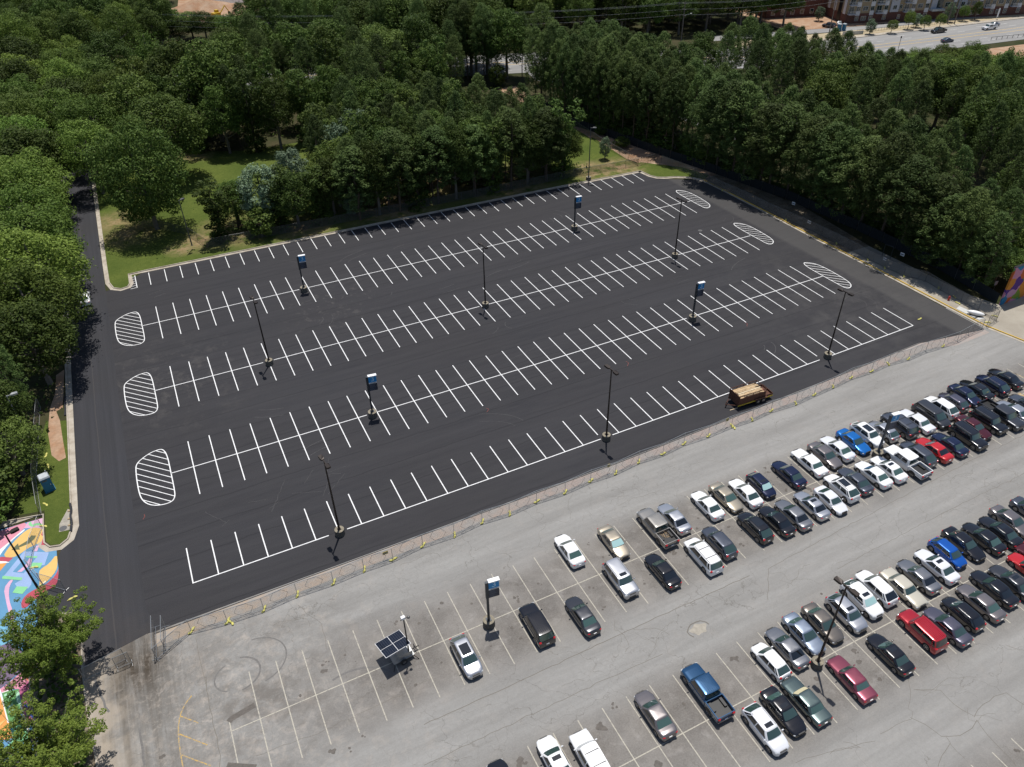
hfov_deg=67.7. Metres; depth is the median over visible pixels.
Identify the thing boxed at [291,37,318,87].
pine tree
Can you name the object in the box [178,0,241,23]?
building site dirt
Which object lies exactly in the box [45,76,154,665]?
entrance road
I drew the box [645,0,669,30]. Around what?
broadleaf tree
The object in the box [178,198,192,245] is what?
light pole
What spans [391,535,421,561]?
fence panel
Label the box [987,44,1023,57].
red bank
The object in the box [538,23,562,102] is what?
pine tree
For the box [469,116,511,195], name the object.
vine covered tree
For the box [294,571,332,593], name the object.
fence panel
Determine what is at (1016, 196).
pine tree
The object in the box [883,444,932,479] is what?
pickup truck
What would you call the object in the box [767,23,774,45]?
pine tree
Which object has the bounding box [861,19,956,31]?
iron fence
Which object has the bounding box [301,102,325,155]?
pine tree
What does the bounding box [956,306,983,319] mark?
concrete pad
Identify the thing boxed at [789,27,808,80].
pine tree
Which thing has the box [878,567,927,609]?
parked sedan
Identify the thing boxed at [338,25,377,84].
pine tree
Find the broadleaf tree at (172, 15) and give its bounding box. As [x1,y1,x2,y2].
[159,8,179,36]
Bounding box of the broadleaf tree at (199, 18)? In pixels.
[188,10,217,40]
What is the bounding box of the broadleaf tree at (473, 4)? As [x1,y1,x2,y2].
[445,0,485,74]
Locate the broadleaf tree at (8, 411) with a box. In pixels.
[0,379,36,450]
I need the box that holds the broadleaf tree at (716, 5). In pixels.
[691,0,729,30]
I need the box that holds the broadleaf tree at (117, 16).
[97,9,144,55]
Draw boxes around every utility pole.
[680,2,691,42]
[829,0,836,31]
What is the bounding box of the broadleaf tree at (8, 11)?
[0,6,27,30]
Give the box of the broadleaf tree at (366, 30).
[354,24,385,59]
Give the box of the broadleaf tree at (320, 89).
[308,63,345,118]
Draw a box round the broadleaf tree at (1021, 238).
[981,214,1023,261]
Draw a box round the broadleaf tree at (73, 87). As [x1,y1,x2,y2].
[36,75,96,116]
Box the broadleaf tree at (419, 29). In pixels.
[394,13,447,70]
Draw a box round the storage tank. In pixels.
[967,310,984,316]
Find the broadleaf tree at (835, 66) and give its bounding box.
[802,57,858,109]
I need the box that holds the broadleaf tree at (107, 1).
[88,0,111,24]
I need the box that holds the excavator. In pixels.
[211,5,229,15]
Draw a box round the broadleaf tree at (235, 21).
[217,8,275,64]
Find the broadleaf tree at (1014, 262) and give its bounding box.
[977,246,1023,281]
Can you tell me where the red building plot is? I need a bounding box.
[721,7,899,30]
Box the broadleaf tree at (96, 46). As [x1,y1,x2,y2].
[77,28,133,77]
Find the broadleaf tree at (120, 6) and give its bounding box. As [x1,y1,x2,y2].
[105,1,135,46]
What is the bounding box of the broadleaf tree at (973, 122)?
[960,90,1023,173]
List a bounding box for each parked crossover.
[449,633,482,679]
[701,526,738,560]
[736,511,774,544]
[741,701,789,756]
[823,474,861,503]
[824,592,868,633]
[839,578,883,619]
[849,420,884,447]
[854,570,899,608]
[899,441,938,467]
[924,396,960,419]
[974,374,1011,396]
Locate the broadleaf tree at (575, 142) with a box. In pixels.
[551,124,584,169]
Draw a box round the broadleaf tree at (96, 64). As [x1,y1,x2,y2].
[73,54,121,91]
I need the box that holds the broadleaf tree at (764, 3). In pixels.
[740,0,777,19]
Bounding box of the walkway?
[0,517,32,528]
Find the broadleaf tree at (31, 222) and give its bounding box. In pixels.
[0,203,87,292]
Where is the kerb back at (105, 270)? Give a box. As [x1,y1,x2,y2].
[92,170,640,290]
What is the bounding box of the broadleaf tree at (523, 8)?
[505,0,542,33]
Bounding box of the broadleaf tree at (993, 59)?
[984,53,1001,63]
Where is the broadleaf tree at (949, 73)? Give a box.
[916,57,971,129]
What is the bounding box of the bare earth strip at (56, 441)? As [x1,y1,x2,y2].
[48,370,65,460]
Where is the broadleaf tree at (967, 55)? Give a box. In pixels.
[953,49,991,63]
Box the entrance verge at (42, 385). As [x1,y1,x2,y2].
[0,126,69,545]
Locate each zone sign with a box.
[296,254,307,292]
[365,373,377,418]
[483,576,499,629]
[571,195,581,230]
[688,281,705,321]
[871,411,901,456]
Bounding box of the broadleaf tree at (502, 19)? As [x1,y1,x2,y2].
[481,8,530,79]
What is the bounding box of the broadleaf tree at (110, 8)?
[96,4,138,39]
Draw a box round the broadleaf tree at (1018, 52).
[994,46,1023,57]
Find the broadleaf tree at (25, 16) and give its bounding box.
[0,8,40,50]
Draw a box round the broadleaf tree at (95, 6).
[62,0,108,53]
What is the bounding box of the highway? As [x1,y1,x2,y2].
[107,18,1023,89]
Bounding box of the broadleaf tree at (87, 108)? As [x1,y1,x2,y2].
[50,94,123,168]
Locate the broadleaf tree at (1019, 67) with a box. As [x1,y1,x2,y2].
[990,53,1023,120]
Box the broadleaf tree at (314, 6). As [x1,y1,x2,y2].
[305,0,335,25]
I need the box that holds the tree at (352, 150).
[330,145,380,219]
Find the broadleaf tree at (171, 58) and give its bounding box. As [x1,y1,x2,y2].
[141,37,212,102]
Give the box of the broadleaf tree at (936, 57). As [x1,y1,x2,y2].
[926,53,953,61]
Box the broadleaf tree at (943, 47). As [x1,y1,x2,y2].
[933,43,962,57]
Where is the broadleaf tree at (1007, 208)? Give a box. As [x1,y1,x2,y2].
[974,196,1023,243]
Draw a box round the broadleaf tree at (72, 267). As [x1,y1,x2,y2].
[0,226,97,309]
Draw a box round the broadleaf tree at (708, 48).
[681,29,721,70]
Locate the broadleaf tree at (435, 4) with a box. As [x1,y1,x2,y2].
[421,0,467,70]
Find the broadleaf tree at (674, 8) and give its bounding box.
[665,0,699,34]
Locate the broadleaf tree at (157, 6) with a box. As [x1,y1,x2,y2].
[132,0,176,46]
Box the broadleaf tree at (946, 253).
[929,218,988,264]
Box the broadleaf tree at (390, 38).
[352,22,411,77]
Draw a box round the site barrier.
[842,31,863,34]
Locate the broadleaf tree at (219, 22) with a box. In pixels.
[215,13,233,28]
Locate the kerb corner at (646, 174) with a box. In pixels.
[640,171,703,180]
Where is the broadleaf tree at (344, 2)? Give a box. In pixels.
[333,0,372,27]
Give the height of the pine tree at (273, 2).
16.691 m
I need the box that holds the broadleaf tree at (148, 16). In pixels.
[134,7,169,44]
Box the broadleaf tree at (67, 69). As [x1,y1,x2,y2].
[36,56,96,97]
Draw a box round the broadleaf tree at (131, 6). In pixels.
[128,0,153,27]
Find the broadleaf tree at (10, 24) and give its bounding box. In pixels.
[0,12,46,54]
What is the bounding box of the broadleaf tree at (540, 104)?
[518,93,550,167]
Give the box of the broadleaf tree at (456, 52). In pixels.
[441,13,478,72]
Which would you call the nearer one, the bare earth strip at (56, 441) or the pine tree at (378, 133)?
the bare earth strip at (56, 441)
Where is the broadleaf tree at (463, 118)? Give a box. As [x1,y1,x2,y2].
[447,109,496,181]
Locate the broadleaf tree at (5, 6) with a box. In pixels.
[0,2,16,17]
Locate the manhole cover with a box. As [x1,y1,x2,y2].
[59,526,66,530]
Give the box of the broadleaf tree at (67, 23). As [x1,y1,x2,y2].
[50,9,98,52]
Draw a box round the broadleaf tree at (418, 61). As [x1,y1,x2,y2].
[408,43,449,88]
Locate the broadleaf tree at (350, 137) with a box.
[329,133,362,155]
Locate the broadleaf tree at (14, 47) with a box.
[0,34,44,70]
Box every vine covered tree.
[162,72,210,153]
[189,177,236,243]
[222,67,266,153]
[244,47,281,128]
[251,163,293,230]
[256,6,283,80]
[284,68,312,142]
[294,165,333,224]
[297,103,336,150]
[310,24,343,103]
[320,101,345,125]
[323,115,338,136]
[329,34,349,62]
[341,124,359,141]
[348,114,380,183]
[359,105,388,140]
[360,86,381,108]
[365,81,396,130]
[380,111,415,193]
[384,50,410,83]
[390,106,417,166]
[392,86,419,127]
[392,134,434,212]
[405,68,427,88]
[419,34,452,108]
[440,77,467,114]
[440,89,465,116]
[464,100,479,110]
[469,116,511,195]
[540,97,586,178]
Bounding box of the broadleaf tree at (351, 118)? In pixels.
[338,110,375,138]
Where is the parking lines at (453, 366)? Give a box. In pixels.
[115,174,912,582]
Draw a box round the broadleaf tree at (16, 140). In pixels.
[0,124,71,183]
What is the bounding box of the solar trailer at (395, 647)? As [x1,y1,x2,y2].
[375,615,418,670]
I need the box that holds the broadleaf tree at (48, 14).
[41,9,60,39]
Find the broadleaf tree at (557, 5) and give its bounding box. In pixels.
[538,0,570,19]
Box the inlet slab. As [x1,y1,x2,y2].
[59,509,69,531]
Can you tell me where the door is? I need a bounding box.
[41,478,53,491]
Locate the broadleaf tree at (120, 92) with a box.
[99,71,167,148]
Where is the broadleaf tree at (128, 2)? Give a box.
[124,0,163,9]
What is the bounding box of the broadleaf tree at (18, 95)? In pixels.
[0,85,56,127]
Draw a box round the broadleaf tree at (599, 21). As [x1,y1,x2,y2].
[597,0,605,23]
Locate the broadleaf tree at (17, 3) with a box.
[8,0,29,10]
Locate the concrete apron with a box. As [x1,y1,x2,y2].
[847,246,1023,339]
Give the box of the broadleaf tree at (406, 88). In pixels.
[378,82,425,124]
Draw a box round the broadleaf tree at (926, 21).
[920,14,931,29]
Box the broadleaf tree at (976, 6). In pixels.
[971,1,983,19]
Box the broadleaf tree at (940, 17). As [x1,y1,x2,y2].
[935,13,946,25]
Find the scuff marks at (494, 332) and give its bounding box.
[149,207,866,522]
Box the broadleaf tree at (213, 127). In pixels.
[196,84,245,153]
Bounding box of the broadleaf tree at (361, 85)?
[334,74,380,114]
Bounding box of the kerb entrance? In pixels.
[1,113,78,551]
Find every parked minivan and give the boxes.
[683,537,723,576]
[911,399,951,428]
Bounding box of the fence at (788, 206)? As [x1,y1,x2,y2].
[705,174,868,252]
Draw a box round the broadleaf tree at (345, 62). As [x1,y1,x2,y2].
[334,44,371,80]
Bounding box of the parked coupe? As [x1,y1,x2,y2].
[813,485,847,515]
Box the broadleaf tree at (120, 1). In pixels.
[108,0,127,10]
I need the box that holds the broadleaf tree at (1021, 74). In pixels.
[1004,68,1023,98]
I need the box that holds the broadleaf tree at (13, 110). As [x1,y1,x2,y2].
[0,97,57,133]
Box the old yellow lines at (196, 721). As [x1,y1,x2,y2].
[178,373,1023,766]
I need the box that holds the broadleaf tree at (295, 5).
[278,0,311,26]
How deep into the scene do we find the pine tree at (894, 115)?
140.29 m
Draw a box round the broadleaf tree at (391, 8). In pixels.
[369,0,416,31]
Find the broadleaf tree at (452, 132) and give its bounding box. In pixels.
[429,116,477,198]
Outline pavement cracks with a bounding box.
[196,345,1023,766]
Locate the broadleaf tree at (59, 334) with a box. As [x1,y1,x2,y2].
[0,296,79,384]
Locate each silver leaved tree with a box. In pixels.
[235,162,284,222]
[269,147,309,209]
[314,122,351,151]
[337,108,363,129]
[599,137,611,158]
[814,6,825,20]
[865,18,876,33]
[911,13,923,26]
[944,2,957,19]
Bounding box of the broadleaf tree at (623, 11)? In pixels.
[602,0,645,28]
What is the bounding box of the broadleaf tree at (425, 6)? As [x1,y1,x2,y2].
[409,0,446,47]
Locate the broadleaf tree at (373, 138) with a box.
[362,125,411,197]
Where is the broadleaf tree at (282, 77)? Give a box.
[275,68,317,126]
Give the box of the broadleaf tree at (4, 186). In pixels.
[0,174,17,208]
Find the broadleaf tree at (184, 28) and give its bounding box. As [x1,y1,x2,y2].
[164,16,194,42]
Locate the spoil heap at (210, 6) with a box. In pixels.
[171,0,243,15]
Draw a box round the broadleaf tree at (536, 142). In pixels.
[505,113,550,183]
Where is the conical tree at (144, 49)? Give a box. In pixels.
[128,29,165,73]
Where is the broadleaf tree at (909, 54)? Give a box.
[886,50,918,74]
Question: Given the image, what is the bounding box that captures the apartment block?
[825,0,1023,23]
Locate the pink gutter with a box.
[155,330,988,646]
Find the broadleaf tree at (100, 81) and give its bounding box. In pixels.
[78,69,128,121]
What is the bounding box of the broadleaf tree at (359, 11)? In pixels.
[343,0,386,34]
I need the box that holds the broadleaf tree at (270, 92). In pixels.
[250,75,296,148]
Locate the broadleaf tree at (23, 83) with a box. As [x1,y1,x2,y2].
[0,73,43,113]
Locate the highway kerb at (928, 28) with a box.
[735,16,1023,47]
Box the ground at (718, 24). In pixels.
[0,0,1023,624]
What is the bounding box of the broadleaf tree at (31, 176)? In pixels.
[0,159,76,217]
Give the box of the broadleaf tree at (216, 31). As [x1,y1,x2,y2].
[201,25,258,65]
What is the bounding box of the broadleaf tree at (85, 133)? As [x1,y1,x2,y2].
[47,117,123,193]
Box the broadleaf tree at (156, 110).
[120,91,207,177]
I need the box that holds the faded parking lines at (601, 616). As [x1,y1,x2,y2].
[229,364,1023,766]
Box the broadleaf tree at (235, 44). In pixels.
[207,30,264,91]
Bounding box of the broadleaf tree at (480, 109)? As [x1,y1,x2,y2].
[458,103,498,173]
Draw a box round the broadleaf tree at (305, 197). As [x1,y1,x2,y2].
[268,169,320,223]
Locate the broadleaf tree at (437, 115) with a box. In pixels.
[406,109,443,169]
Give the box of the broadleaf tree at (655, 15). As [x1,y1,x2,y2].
[632,0,668,33]
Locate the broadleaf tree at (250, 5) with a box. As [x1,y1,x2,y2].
[244,0,286,24]
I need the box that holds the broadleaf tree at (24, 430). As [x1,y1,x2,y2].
[0,415,47,475]
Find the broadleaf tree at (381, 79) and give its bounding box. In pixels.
[374,76,397,95]
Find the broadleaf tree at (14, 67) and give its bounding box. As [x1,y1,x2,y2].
[0,55,46,92]
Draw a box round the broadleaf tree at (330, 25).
[297,16,348,73]
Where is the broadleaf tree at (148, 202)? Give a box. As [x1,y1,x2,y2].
[80,114,191,229]
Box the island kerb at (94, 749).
[28,612,98,766]
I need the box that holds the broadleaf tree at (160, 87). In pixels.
[140,73,181,138]
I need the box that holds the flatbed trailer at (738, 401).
[725,380,772,406]
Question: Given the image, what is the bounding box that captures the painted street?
[0,518,58,757]
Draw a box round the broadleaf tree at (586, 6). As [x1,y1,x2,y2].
[561,0,595,23]
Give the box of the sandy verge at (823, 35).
[742,14,1023,45]
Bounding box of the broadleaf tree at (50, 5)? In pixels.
[28,0,66,20]
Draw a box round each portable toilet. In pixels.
[37,470,55,493]
[842,22,846,30]
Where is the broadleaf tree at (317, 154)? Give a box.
[307,137,353,206]
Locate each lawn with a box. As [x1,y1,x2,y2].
[100,128,632,277]
[635,162,708,179]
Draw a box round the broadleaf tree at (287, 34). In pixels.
[267,20,324,77]
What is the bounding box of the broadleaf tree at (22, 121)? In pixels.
[0,113,55,154]
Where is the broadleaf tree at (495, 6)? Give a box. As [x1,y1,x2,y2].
[474,0,509,66]
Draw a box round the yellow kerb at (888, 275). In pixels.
[703,180,1023,342]
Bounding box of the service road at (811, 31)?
[714,16,987,40]
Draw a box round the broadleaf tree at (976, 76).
[943,66,1006,139]
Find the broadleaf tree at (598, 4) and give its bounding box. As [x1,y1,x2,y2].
[591,0,624,18]
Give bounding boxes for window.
[451,634,464,641]
[709,536,716,544]
[724,544,736,554]
[744,703,760,711]
[745,521,752,528]
[747,715,756,724]
[755,724,764,737]
[761,528,772,538]
[828,593,841,598]
[830,602,837,608]
[832,482,840,488]
[839,608,846,618]
[844,579,856,584]
[848,7,854,13]
[849,488,859,497]
[854,596,862,604]
[865,582,875,589]
[875,588,882,598]
[876,5,882,11]
[885,590,897,601]
[903,4,909,10]
[926,454,936,462]
[949,406,958,413]
[984,0,990,6]
[1001,384,1010,390]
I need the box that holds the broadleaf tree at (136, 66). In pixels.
[108,55,163,107]
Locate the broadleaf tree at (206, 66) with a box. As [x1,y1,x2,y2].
[167,38,249,141]
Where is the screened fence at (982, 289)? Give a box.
[534,97,999,303]
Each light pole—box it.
[4,527,45,602]
[6,391,31,444]
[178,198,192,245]
[249,295,273,365]
[318,454,344,537]
[478,242,488,308]
[586,127,596,180]
[602,364,618,441]
[671,197,687,258]
[810,576,859,670]
[823,288,853,359]
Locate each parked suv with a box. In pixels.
[518,602,555,648]
[569,728,610,766]
[602,557,639,599]
[822,22,835,27]
[880,411,919,439]
[896,608,948,654]
[947,421,988,451]
[968,406,1008,435]
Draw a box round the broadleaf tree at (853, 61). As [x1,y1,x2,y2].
[837,51,883,114]
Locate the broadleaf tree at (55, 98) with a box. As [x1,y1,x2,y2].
[30,87,100,158]
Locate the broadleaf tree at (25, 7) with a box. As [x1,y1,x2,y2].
[17,0,41,16]
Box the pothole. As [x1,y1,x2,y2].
[687,620,708,636]
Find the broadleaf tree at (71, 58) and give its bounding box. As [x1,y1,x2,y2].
[33,47,91,81]
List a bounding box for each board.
[734,384,758,392]
[738,386,760,394]
[739,389,762,396]
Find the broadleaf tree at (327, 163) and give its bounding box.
[308,156,353,214]
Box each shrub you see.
[0,458,20,503]
[0,485,15,525]
[241,205,277,236]
[339,190,365,214]
[487,63,507,86]
[582,107,600,123]
[594,124,609,134]
[612,136,629,146]
[766,171,785,186]
[794,178,812,197]
[835,198,858,217]
[863,211,894,230]
[911,224,931,249]
[928,254,948,266]
[951,236,977,267]
[964,270,985,280]
[966,244,1003,277]
[971,274,994,286]
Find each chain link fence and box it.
[119,158,637,247]
[551,105,637,164]
[638,153,657,165]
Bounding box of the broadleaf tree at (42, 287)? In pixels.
[0,257,94,355]
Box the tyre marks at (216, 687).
[94,637,397,764]
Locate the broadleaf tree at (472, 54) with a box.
[454,14,493,73]
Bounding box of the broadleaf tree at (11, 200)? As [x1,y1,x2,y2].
[0,181,77,247]
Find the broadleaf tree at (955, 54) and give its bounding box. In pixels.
[939,49,962,58]
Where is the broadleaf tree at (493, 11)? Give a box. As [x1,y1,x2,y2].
[468,2,506,74]
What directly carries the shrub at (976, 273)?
on the ground at (718, 24)
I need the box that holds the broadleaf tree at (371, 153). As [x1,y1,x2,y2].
[350,139,402,214]
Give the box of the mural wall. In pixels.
[999,263,1023,304]
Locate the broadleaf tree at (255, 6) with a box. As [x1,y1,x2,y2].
[242,0,269,22]
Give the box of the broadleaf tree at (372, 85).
[356,78,384,107]
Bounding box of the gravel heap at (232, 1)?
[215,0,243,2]
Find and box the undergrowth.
[2,68,1006,766]
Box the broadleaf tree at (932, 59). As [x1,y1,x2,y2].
[917,57,949,69]
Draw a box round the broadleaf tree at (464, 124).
[448,116,501,191]
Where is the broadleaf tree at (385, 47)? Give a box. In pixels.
[366,28,393,79]
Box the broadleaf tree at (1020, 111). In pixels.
[1006,90,1023,160]
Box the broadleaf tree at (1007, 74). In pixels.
[955,63,1013,133]
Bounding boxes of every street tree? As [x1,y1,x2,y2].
[0,584,104,706]
[0,684,107,766]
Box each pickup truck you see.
[636,507,679,548]
[680,662,734,723]
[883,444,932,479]
[930,26,946,33]
[977,398,1023,431]
[981,23,997,29]
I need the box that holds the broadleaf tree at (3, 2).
[0,0,15,10]
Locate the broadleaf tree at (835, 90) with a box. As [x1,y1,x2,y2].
[794,69,848,120]
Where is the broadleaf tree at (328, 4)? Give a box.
[313,0,347,23]
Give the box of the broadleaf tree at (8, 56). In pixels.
[0,53,44,83]
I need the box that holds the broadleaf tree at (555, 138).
[527,112,571,174]
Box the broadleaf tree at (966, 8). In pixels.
[958,5,970,20]
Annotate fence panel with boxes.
[24,537,38,568]
[24,559,45,585]
[28,517,41,547]
[30,453,37,478]
[30,470,41,513]
[33,397,40,426]
[36,573,65,590]
[78,648,126,683]
[111,652,132,669]
[150,616,159,660]
[151,620,190,660]
[160,615,169,650]
[187,610,225,633]
[223,598,261,619]
[260,583,295,608]
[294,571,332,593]
[331,558,362,584]
[362,548,392,568]
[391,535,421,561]
[421,524,453,544]
[453,511,481,533]
[481,503,508,520]
[507,491,534,512]
[535,482,564,502]
[563,470,590,490]
[589,462,615,479]
[615,451,638,474]
[638,443,663,460]
[661,155,678,168]
[661,433,684,452]
[678,162,694,174]
[684,425,709,445]
[694,169,708,180]
[708,416,732,436]
[731,409,753,424]
[750,400,772,419]
[768,203,786,216]
[769,393,797,409]
[784,211,803,224]
[794,384,816,402]
[803,218,822,233]
[812,376,835,395]
[821,227,837,241]
[832,369,852,387]
[851,242,868,257]
[851,361,873,376]
[871,354,890,372]
[888,349,910,362]
[904,266,927,280]
[908,341,928,359]
[923,272,942,288]
[924,336,945,352]
[940,281,963,298]
[940,331,960,344]
[957,325,971,341]
[960,292,980,309]
[967,319,985,334]
[978,301,998,319]
[985,311,999,327]
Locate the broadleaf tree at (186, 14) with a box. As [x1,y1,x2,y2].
[177,11,203,38]
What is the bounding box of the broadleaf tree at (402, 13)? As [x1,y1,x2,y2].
[389,4,418,66]
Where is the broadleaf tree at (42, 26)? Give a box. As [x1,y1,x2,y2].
[25,16,59,50]
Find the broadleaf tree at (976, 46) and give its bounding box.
[955,40,991,54]
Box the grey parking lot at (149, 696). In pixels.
[83,308,1023,766]
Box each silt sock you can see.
[64,396,65,415]
[69,503,72,531]
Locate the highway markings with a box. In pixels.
[309,23,1020,75]
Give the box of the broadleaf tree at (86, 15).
[68,5,101,38]
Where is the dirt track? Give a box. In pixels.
[499,86,714,177]
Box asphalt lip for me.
[154,329,983,633]
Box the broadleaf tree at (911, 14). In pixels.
[904,10,916,28]
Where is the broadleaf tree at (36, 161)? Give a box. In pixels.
[0,146,74,196]
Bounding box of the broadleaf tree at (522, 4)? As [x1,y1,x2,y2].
[512,0,554,38]
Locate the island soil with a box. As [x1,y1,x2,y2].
[31,614,95,766]
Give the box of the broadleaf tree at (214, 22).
[203,14,226,31]
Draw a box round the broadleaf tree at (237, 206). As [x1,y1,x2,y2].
[211,178,253,224]
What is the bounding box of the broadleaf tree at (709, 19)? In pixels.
[707,2,726,23]
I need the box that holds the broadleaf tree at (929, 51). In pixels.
[909,46,937,58]
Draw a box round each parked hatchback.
[745,471,776,499]
[751,642,791,682]
[868,421,900,443]
[927,536,967,569]
[937,392,970,412]
[940,596,986,633]
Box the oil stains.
[155,467,1019,766]
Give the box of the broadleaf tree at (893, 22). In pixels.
[887,20,899,32]
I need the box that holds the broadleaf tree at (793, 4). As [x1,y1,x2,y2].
[771,0,805,25]
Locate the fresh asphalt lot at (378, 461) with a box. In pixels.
[106,173,983,633]
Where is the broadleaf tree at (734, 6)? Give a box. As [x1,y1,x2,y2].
[725,0,761,31]
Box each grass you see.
[11,420,69,544]
[106,97,624,269]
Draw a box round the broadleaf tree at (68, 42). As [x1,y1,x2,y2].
[43,33,92,71]
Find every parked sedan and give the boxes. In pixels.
[78,291,91,306]
[486,759,507,766]
[536,735,570,766]
[554,534,585,568]
[564,596,600,637]
[597,524,630,559]
[634,690,677,741]
[644,553,681,590]
[657,503,691,535]
[690,491,724,521]
[708,482,743,513]
[728,479,763,508]
[758,506,796,537]
[759,685,806,737]
[765,627,810,670]
[771,461,807,488]
[774,499,813,531]
[780,676,832,728]
[781,611,825,655]
[790,448,828,477]
[793,491,830,521]
[801,602,844,644]
[807,441,842,469]
[819,436,855,462]
[825,655,877,704]
[835,428,870,454]
[837,467,874,495]
[854,461,893,489]
[866,633,915,677]
[869,456,908,483]
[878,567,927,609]
[896,559,941,595]
[899,409,936,434]
[914,549,960,585]
[915,437,953,463]
[922,606,973,648]
[930,432,969,457]
[940,37,953,42]
[941,526,986,562]
[947,383,981,407]
[954,414,992,440]
[955,583,1006,623]
[958,380,995,399]
[961,522,1007,555]
[969,570,1020,609]
[977,516,1023,548]
[987,368,1023,389]
[988,504,1023,538]
[988,564,1023,600]
[996,400,1023,420]
[1006,552,1023,573]
[1008,394,1023,406]
[1009,496,1023,514]
[1012,543,1023,555]
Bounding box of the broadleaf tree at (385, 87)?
[372,77,412,111]
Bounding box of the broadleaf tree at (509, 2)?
[493,0,516,15]
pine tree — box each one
[0,324,13,383]
[0,344,31,422]
[213,64,246,147]
[221,186,245,227]
[228,1,246,28]
[229,53,257,128]
[237,12,273,77]
[242,28,277,89]
[268,39,292,79]
[270,0,287,27]
[272,21,295,67]
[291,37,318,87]
[299,0,315,27]
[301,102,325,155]
[303,113,329,198]
[325,103,341,130]
[328,62,341,94]
[331,12,351,40]
[331,75,359,121]
[333,136,363,215]
[338,5,356,41]
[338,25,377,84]
[340,90,360,113]
[346,0,365,26]
[346,43,383,96]
[352,129,372,206]
[360,98,381,117]
[360,104,375,121]
[364,0,392,31]
[366,33,393,79]
[369,68,383,86]
[370,127,423,211]
[370,130,399,211]
[372,102,390,128]
[380,93,403,125]
[388,39,410,78]
[389,102,413,148]
[393,135,414,198]
[401,96,415,129]
[402,79,414,92]
[405,0,431,45]
[409,102,429,183]
[412,83,427,103]
[412,124,459,203]
[413,110,433,190]
[413,110,443,198]
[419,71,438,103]
[420,87,438,111]
[425,100,444,121]
[432,77,447,111]
[437,78,456,114]
[437,115,458,189]
[438,19,462,77]
[440,109,457,173]
[441,3,467,79]
[443,90,466,116]
[444,0,462,72]
[444,35,466,83]
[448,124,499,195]
[453,0,478,79]
[463,82,484,114]
[467,72,487,104]
[468,2,496,82]
[477,10,501,72]
[479,110,500,181]
[484,89,498,115]
[487,90,508,169]
[491,108,534,188]
[492,105,515,180]
[497,86,519,136]
[507,105,521,172]
[510,11,531,77]
[511,82,530,118]
[517,94,543,179]
[523,2,556,94]
[523,26,546,96]
[523,106,572,180]
[529,32,549,100]
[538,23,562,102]
[540,20,561,97]
[544,38,567,104]
[545,26,569,105]
[551,41,576,112]
[554,36,574,94]
[561,30,573,62]
[561,33,584,114]
[563,47,588,118]
[568,35,595,109]
[569,29,585,96]
[571,21,581,31]
[574,28,591,102]
[574,51,604,112]
[581,37,603,109]
[582,17,600,30]
[586,31,603,106]
[586,50,613,124]
[588,25,598,38]
[589,35,620,119]
[597,19,608,32]
[597,33,621,112]
[600,54,628,129]
[602,19,619,32]
[604,38,622,103]
[604,51,634,119]
[605,18,621,34]
[610,50,640,132]
[611,45,626,105]
[612,30,622,45]
[612,51,639,125]
[615,26,631,52]
[618,64,649,136]
[619,37,645,113]
[626,32,648,121]
[626,47,659,116]
[633,69,662,141]
[638,33,655,59]
[638,57,653,125]
[639,46,659,108]
[641,58,667,128]
[646,33,660,55]
[651,56,672,137]
[653,43,668,59]
[653,49,674,117]
[653,67,684,147]
[654,31,672,54]
[654,68,677,133]
[658,72,694,150]
[661,60,682,128]
[665,40,690,132]
[670,63,698,146]
[675,53,689,130]
[678,72,708,155]
[680,47,709,70]
[680,57,703,143]
[685,55,699,138]
[686,66,713,139]
[687,75,741,173]
[695,72,727,166]
[701,70,722,142]
[703,78,755,170]
[708,69,744,150]
[712,62,732,145]
[713,30,738,71]
[715,80,767,174]
[716,22,742,68]
[716,69,744,142]
[721,91,747,155]
[723,34,742,66]
[732,101,781,181]
[734,15,761,73]
[734,86,766,171]
[737,102,798,192]
[739,65,766,152]
[740,20,759,74]
[742,39,770,84]
[744,22,771,80]
[746,80,776,133]
[750,29,770,67]
[755,33,775,82]
[756,94,789,159]
[759,101,816,197]
[765,31,789,83]
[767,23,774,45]
[767,28,784,74]
[767,49,795,102]
[769,33,793,96]
[775,85,804,171]
[779,36,811,88]
[779,88,818,173]
[780,115,839,205]
[781,36,804,85]
[783,22,794,34]
[786,30,809,74]
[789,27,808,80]
[792,25,807,78]
[796,101,832,197]
[797,38,822,90]
[798,121,859,207]
[799,48,821,91]
[801,33,819,84]
[807,37,825,64]
[809,108,846,169]
[813,126,871,222]
[819,101,863,183]
[820,33,844,59]
[820,52,837,65]
[821,27,843,62]
[829,135,896,224]
[831,50,844,60]
[835,29,858,56]
[838,123,874,203]
[841,40,854,58]
[841,68,876,124]
[848,54,882,127]
[851,46,865,64]
[852,130,922,231]
[855,53,885,120]
[856,95,895,167]
[858,108,903,209]
[864,41,873,54]
[870,109,907,187]
[871,49,887,80]
[872,153,947,250]
[876,46,899,75]
[876,59,902,103]
[878,66,914,138]
[878,114,933,197]
[881,48,908,97]
[885,57,913,102]
[887,68,915,116]
[887,133,934,224]
[890,61,917,108]
[898,79,934,130]
[898,173,968,254]
[900,67,933,119]
[901,128,942,213]
[903,138,955,224]
[904,49,931,109]
[911,60,940,117]
[912,193,981,265]
[917,116,964,210]
[922,59,946,105]
[928,169,964,223]
[936,78,967,137]
[936,177,972,235]
[940,186,997,268]
[941,144,975,197]
[956,178,1002,269]
[957,73,994,147]
[958,54,982,114]
[961,211,1015,285]
[965,51,991,114]
[968,100,1010,186]
[978,187,1023,250]
[980,71,1009,132]
[986,123,1023,197]
[991,77,1023,161]
[993,49,1018,81]
[997,150,1023,205]
[1001,110,1023,160]
[1007,170,1023,214]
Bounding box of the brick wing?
[758,0,827,18]
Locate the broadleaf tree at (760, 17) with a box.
[756,0,779,22]
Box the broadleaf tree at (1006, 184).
[995,155,1023,199]

